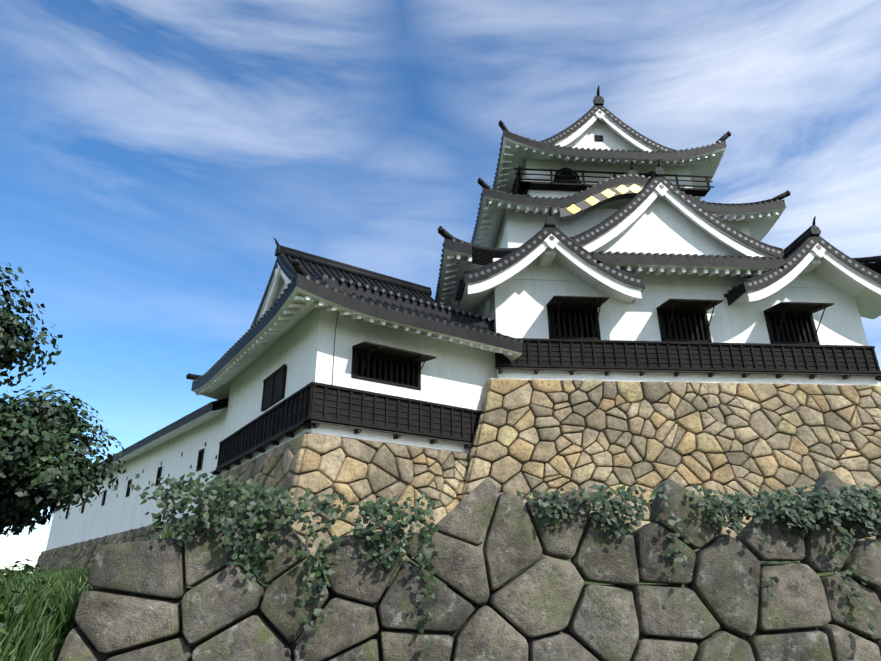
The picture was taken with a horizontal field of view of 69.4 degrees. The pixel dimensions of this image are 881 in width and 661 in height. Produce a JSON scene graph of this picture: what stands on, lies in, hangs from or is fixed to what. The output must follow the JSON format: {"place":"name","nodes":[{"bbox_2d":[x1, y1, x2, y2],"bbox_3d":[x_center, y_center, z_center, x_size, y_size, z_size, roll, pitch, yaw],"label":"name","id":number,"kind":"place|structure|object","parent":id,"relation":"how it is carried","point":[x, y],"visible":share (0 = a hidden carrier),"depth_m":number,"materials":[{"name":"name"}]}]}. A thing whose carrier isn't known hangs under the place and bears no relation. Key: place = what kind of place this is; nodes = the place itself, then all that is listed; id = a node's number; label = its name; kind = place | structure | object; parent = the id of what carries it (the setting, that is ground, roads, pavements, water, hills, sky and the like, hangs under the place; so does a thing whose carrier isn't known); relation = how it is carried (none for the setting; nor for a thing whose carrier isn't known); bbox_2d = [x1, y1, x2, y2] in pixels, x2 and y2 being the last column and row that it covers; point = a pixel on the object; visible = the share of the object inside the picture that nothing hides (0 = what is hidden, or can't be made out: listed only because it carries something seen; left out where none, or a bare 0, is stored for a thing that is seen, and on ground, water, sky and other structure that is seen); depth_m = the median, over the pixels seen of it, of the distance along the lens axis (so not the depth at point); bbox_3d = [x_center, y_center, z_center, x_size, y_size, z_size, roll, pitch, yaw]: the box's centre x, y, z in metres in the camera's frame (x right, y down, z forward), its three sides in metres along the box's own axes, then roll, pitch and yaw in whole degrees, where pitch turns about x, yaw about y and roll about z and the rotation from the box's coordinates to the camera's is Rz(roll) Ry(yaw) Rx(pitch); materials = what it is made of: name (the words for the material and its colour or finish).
{"place":"outdoors","nodes":[
{"label":"outdoors","id":0,"kind":"place"},
{"bbox_2d":[22,557,835,660],"bbox_3d":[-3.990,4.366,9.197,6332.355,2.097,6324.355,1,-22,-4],"label":"ground","id":1,"kind":"structure","parent":0,"point":[56,650],"depth_m":8.76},
{"bbox_2d":[0,262,126,536],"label":"tree","id":2,"kind":"object","parent":1,"relation":"on","point":[27,476],"depth_m":8.90,"materials":[{"name":"green plant"}]},
{"bbox_2d":[0,529,183,652],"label":"weeds","id":3,"kind":"object","parent":1,"relation":"on","point":[2,618],"visible":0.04,"depth_m":7.15,"materials":[{"name":"green plant"}]},
{"bbox_2d":[0,518,185,660],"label":"grass","id":4,"kind":"structure","parent":1,"relation":"on","point":[32,636],"depth_m":6.56,"materials":[{"name":"green plant"}]},
{"bbox_2d":[32,379,880,573],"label":"stone walls","id":5,"kind":"structure","parent":1,"relation":"on","point":[539,436],"depth_m":21.28,"materials":[{"name":"brown stone"}]},
{"bbox_2d":[46,405,227,549],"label":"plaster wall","id":6,"kind":"structure","parent":5,"relation":"on","point":[195,449],"depth_m":34.33,"materials":[{"name":"paint"}]},
{"bbox_2d":[81,397,228,481],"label":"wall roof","id":7,"kind":"structure","parent":6,"relation":"on","point":[202,414],"depth_m":30.11,"materials":[{"name":"grey tile"}]},
{"bbox_2d":[211,300,495,474],"bbox_3d":[-3.357,3.032,24.410,7.380,4.450,10.547,14,-26,-31],"label":"corner turret","id":8,"kind":"object","parent":5,"relation":"on","point":[320,370],"visible":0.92,"depth_m":20.93,"materials":[{"name":"white paint"}]},
{"bbox_2d":[186,238,522,402],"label":"turret roof","id":9,"kind":"structure","parent":8,"relation":"on","point":[300,284],"depth_m":21.91,"materials":[{"name":"grey tile"}]},
{"bbox_2d":[257,378,871,457],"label":"footings","id":10,"kind":"object","parent":5,"relation":"on","point":[542,379],"visible":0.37,"depth_m":22.61,"materials":[{"name":"paint"}]},
{"bbox_2d":[476,119,880,384],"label":"castle keep","id":11,"kind":"structure","parent":5,"relation":"on","point":[805,326],"depth_m":24.26,"materials":[{"name":"white paint"}]},
{"bbox_2d":[434,85,880,318],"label":"keep roofs","id":12,"kind":"structure","parent":11,"relation":"on","point":[467,283],"depth_m":25.74,"materials":[{"name":"grey tile"}]},
{"bbox_2d":[57,471,880,660],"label":"stone wall","id":13,"kind":"structure","parent":1,"relation":"on","point":[146,604],"depth_m":6.77,"materials":[{"name":"grey stone"}]},
{"bbox_2d":[129,472,880,647],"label":"ivy","id":14,"kind":"object","parent":13,"relation":"on","point":[206,508],"visible":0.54,"depth_m":6.98,"materials":[{"name":"green plant"}]},
{"bbox_2d":[0,0,880,572],"label":"sky","id":15,"kind":"structure","parent":0,"point":[154,154],"materials":[{"name":"blue"}]}
]}

